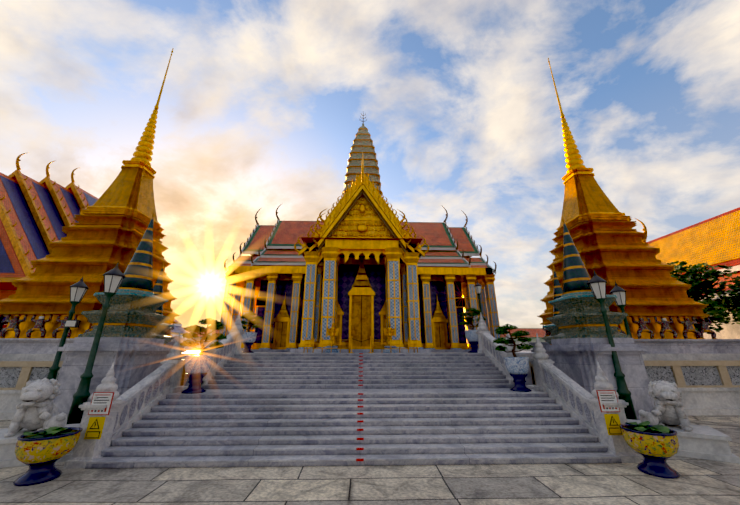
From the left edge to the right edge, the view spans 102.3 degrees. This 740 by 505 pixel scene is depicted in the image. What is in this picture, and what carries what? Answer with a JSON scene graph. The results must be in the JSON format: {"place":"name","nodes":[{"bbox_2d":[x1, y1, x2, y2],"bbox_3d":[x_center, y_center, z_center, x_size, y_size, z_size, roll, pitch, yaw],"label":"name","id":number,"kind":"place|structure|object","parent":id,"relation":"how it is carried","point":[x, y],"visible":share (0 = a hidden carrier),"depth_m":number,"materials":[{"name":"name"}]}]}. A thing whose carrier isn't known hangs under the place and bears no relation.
{"place":"outdoors","nodes":[
{"label":"outdoors","id":0,"kind":"place"},
{"bbox_2d":[153,262,174,344],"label":"mosaic spire","id":1,"kind":"structure","parent":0,"point":[161,329],"depth_m":14.46,"materials":[{"name":"green tile"}]},
{"bbox_2d":[240,312,261,352],"bbox_3d":[-5.979,3.944,14.781,1.218,1.964,0.762,-5,-19,15],"label":"potted plant","id":2,"kind":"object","parent":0,"point":[248,338],"depth_m":14.66,"materials":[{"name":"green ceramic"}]},
{"bbox_2d":[85,353,621,468],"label":"staircase","id":3,"kind":"structure","parent":0,"point":[306,409],"depth_m":7.58,"materials":[{"name":"stone"}]},
{"bbox_2d":[180,318,226,393],"bbox_3d":[-5.248,3.154,9.289,1.354,2.194,0.861,7,-19,-20],"label":"bonsai","id":4,"kind":"object","parent":3,"relation":"on","point":[197,367],"visible":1,"depth_m":9.15,"materials":[{"name":"blue ceramic"}]},
{"bbox_2d":[493,324,533,391],"bbox_3d":[4.660,3.344,9.626,1.280,2.044,0.829,0,-18,-2],"label":"bonsai","id":5,"kind":"object","parent":3,"relation":"on","point":[517,368],"visible":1,"depth_m":9.51,"materials":[{"name":"green plant"}]},
{"bbox_2d":[184,328,545,350],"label":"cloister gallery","id":6,"kind":"object","parent":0,"point":[540,332],"depth_m":93.25,"materials":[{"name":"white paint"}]},
{"bbox_2d":[0,415,739,504],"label":"ground","id":7,"kind":"structure","parent":0,"point":[704,482],"depth_m":5.28,"materials":[{"name":"stone"}]},
{"bbox_2d":[0,378,80,467],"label":"guardian lion","id":8,"kind":"object","parent":7,"relation":"on","point":[37,410],"visible":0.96,"depth_m":6.66},
{"bbox_2d":[13,426,82,486],"bbox_3d":[-6.154,3.803,5.656,0.894,0.852,0.895,0,-18,-2],"label":"planter","id":9,"kind":"object","parent":7,"relation":"on","point":[39,453],"visible":1,"depth_m":5.45,"materials":[{"name":"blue ceramic"}]},
{"bbox_2d":[47,277,88,379],"bbox_3d":[-11.118,3.299,10.858,0.744,5.059,0.562,0,-18,-2],"label":"lamp post","id":10,"kind":"object","parent":7,"relation":"on","point":[79,289],"visible":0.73,"depth_m":11.00,"materials":[{"name":"green metal"}]},
{"bbox_2d":[0,361,185,419],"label":"lattice wall","id":11,"kind":"structure","parent":7,"relation":"on","point":[16,377],"depth_m":10.93,"materials":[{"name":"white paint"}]},
{"bbox_2d":[0,153,188,349],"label":"temple building","id":12,"kind":"structure","parent":7,"relation":"on","point":[35,217],"depth_m":29.78,"materials":[{"name":"red paint"}]},
{"bbox_2d":[67,261,125,423],"bbox_3d":[-7.778,2.593,8.450,0.544,4.896,0.544,0,-18,-2],"label":"lamp post","id":13,"kind":"object","parent":7,"relation":"on","point":[114,278],"visible":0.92,"depth_m":8.34,"materials":[{"name":"green metal"}]},
{"bbox_2d":[53,337,170,416],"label":"pedestal wall","id":14,"kind":"structure","parent":7,"relation":"on","point":[135,360],"depth_m":8.63,"materials":[{"name":"white stone"}]},
{"bbox_2d":[78,210,169,338],"bbox_3d":[-8.095,0.578,10.493,1.920,4.704,1.920,0,-18,-2],"label":"small stupa","id":15,"kind":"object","parent":14,"relation":"on","point":[135,303],"depth_m":9.71,"materials":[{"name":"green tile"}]},
{"bbox_2d":[63,311,244,468],"bbox_3d":[-5.841,3.561,9.641,0.838,3.992,6.423,-1,-18,4],"label":"balustrade","id":16,"kind":"object","parent":7,"relation":"on","point":[131,405],"visible":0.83,"depth_m":7.56,"materials":[{"name":"white stone"}]},
{"bbox_2d":[84,392,114,438],"bbox_3d":[-5.810,3.474,6.367,0.432,0.896,0.029,0,-18,-2],"label":"warning sign","id":17,"kind":"object","parent":16,"relation":"attached to","point":[95,426],"visible":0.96,"depth_m":6.37,"materials":[{"name":"white metal"}]},
{"bbox_2d":[0,351,739,385],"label":"terrace","id":18,"kind":"structure","parent":7,"relation":"on","point":[529,354],"depth_m":12.65,"materials":[{"name":"grey stone"}]},
{"bbox_2d":[0,49,185,352],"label":"golden chedi","id":19,"kind":"structure","parent":18,"relation":"on","point":[105,234],"depth_m":15.25,"materials":[{"name":"gold stone"}]},
{"bbox_2d":[325,322,339,352],"bbox_3d":[-1.830,4.078,14.582,0.563,1.584,0.563,-16,-24,41],"label":"kinnara","id":20,"kind":"object","parent":18,"relation":"on","point":[332,331],"visible":0.96,"depth_m":14.46,"materials":[{"name":"metal"}]},
{"bbox_2d":[217,114,500,352],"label":"temple","id":21,"kind":"structure","parent":18,"relation":"on","point":[361,262],"depth_m":20.85,"materials":[{"name":"gold stone"}]},
{"bbox_2d":[303,336,417,352],"bbox_3d":[-0.426,4.430,14.333,5.352,0.760,1.176,0,-18,-2],"label":"fence","id":22,"kind":"object","parent":18,"relation":"on","point":[340,348],"visible":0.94,"depth_m":13.93,"materials":[{"name":"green metal"}]},
{"bbox_2d":[383,319,396,352],"bbox_3d":[0.969,4.103,14.656,0.563,1.584,0.563,-16,-24,41],"label":"kinnara","id":23,"kind":"object","parent":18,"relation":"on","point":[389,331],"visible":0.98,"depth_m":14.52,"materials":[{"name":"metal"}]},
{"bbox_2d":[474,280,482,316],"bbox_3d":[7.135,3.987,19.085,0.508,4.570,0.508,0,-18,-2],"label":"lamp post","id":24,"kind":"object","parent":18,"relation":"on","point":[478,287],"visible":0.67,"depth_m":19.44,"materials":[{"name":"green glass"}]},
{"bbox_2d":[529,58,739,352],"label":"golden chedi","id":25,"kind":"structure","parent":18,"relation":"on","point":[663,311],"depth_m":15.75,"materials":[{"name":"gold stone"}]},
{"bbox_2d":[667,261,739,301],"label":"tree","id":26,"kind":"object","parent":18,"relation":"on","point":[693,276],"visible":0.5,"depth_m":19.77,"materials":[{"name":"green plant"}]},
{"bbox_2d":[694,300,730,333],"bbox_3d":[19.998,4.890,19.445,4.057,5.183,5.015,0,-18,-2],"label":"tree","id":27,"kind":"object","parent":18,"relation":"on","point":[718,317],"visible":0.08,"depth_m":18.02,"materials":[{"name":"green plant"}]},
{"bbox_2d":[703,280,739,323],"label":"tree","id":28,"kind":"object","parent":18,"relation":"on","point":[725,301],"visible":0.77,"depth_m":20.11,"materials":[{"name":"green plant"}]},
{"bbox_2d":[730,304,739,321],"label":"tree","id":29,"kind":"object","parent":18,"relation":"on","point":[734,314],"visible":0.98,"depth_m":18.42,"materials":[{"name":"green plant"}]},
{"bbox_2d":[475,312,640,462],"bbox_3d":[5.242,3.658,9.934,0.838,3.992,6.423,2,-18,-7],"label":"balustrade","id":30,"kind":"object","parent":7,"relation":"on","point":[572,397],"visible":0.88,"depth_m":7.95,"materials":[{"name":"white stone"}]},
{"bbox_2d":[596,390,621,434],"bbox_3d":[5.386,3.572,6.663,0.432,0.896,0.029,0,-18,-2],"label":"warning sign","id":31,"kind":"object","parent":30,"relation":"attached to","point":[612,421],"visible":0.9,"depth_m":6.67,"materials":[{"name":"metal"}]},
{"bbox_2d":[544,338,653,419],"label":"pedestal wall","id":32,"kind":"structure","parent":7,"relation":"on","point":[576,360],"depth_m":9.03,"materials":[{"name":"white stone"}]},
{"bbox_2d":[546,215,630,338],"bbox_3d":[7.500,0.714,10.905,1.920,4.704,1.920,0,-18,-2],"label":"small stupa","id":33,"kind":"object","parent":32,"relation":"on","point":[577,305],"depth_m":10.09,"materials":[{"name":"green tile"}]},
{"bbox_2d":[587,271,636,419],"bbox_3d":[7.370,2.838,9.065,0.535,4.814,0.535,0,-18,-2],"label":"lamp post","id":34,"kind":"object","parent":7,"relation":"on","point":[596,284],"visible":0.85,"depth_m":8.97,"materials":[{"name":"green metal"}]},
{"bbox_2d":[610,282,631,337],"bbox_3d":[10.294,3.585,11.728,0.562,5.059,0.562,0,-18,-2],"label":"lamp post","id":35,"kind":"object","parent":7,"relation":"on","point":[620,294],"visible":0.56,"depth_m":12.13,"materials":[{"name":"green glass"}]},
{"bbox_2d":[529,360,739,415],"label":"lattice wall","id":36,"kind":"structure","parent":7,"relation":"on","point":[708,387],"depth_m":11.53,"materials":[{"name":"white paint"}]},
{"bbox_2d":[619,421,679,478],"bbox_3d":[5.641,3.902,5.969,0.894,0.858,0.894,0,-18,-2],"label":"planter","id":37,"kind":"object","parent":7,"relation":"on","point":[656,447],"visible":1,"depth_m":5.75,"materials":[{"name":"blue ceramic"}]},
{"bbox_2d":[627,380,739,463],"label":"guardian lion","id":38,"kind":"object","parent":7,"relation":"on","point":[701,441],"visible":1,"depth_m":7.04},
{"bbox_2d":[635,207,739,338],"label":"hall","id":39,"kind":"structure","parent":7,"relation":"on","point":[714,241],"depth_m":24.18,"materials":[{"name":"orange tile"}]},
{"bbox_2d":[0,0,739,327],"label":"sky","id":40,"kind":"structure","parent":0,"point":[262,103],"materials":[{"name":"blue"}]},
{"bbox_2d":[459,308,485,352],"bbox_3d":[5.121,3.831,14.810,1.371,2.196,0.853,6,-19,-17],"label":"potted plant","id":41,"kind":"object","parent":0,"point":[471,336],"depth_m":14.71,"materials":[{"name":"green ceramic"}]},
{"bbox_2d":[542,265,562,344],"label":"mosaic spire","id":42,"kind":"structure","parent":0,"point":[553,329],"depth_m":14.97,"materials":[{"name":"green tile"}]}
]}

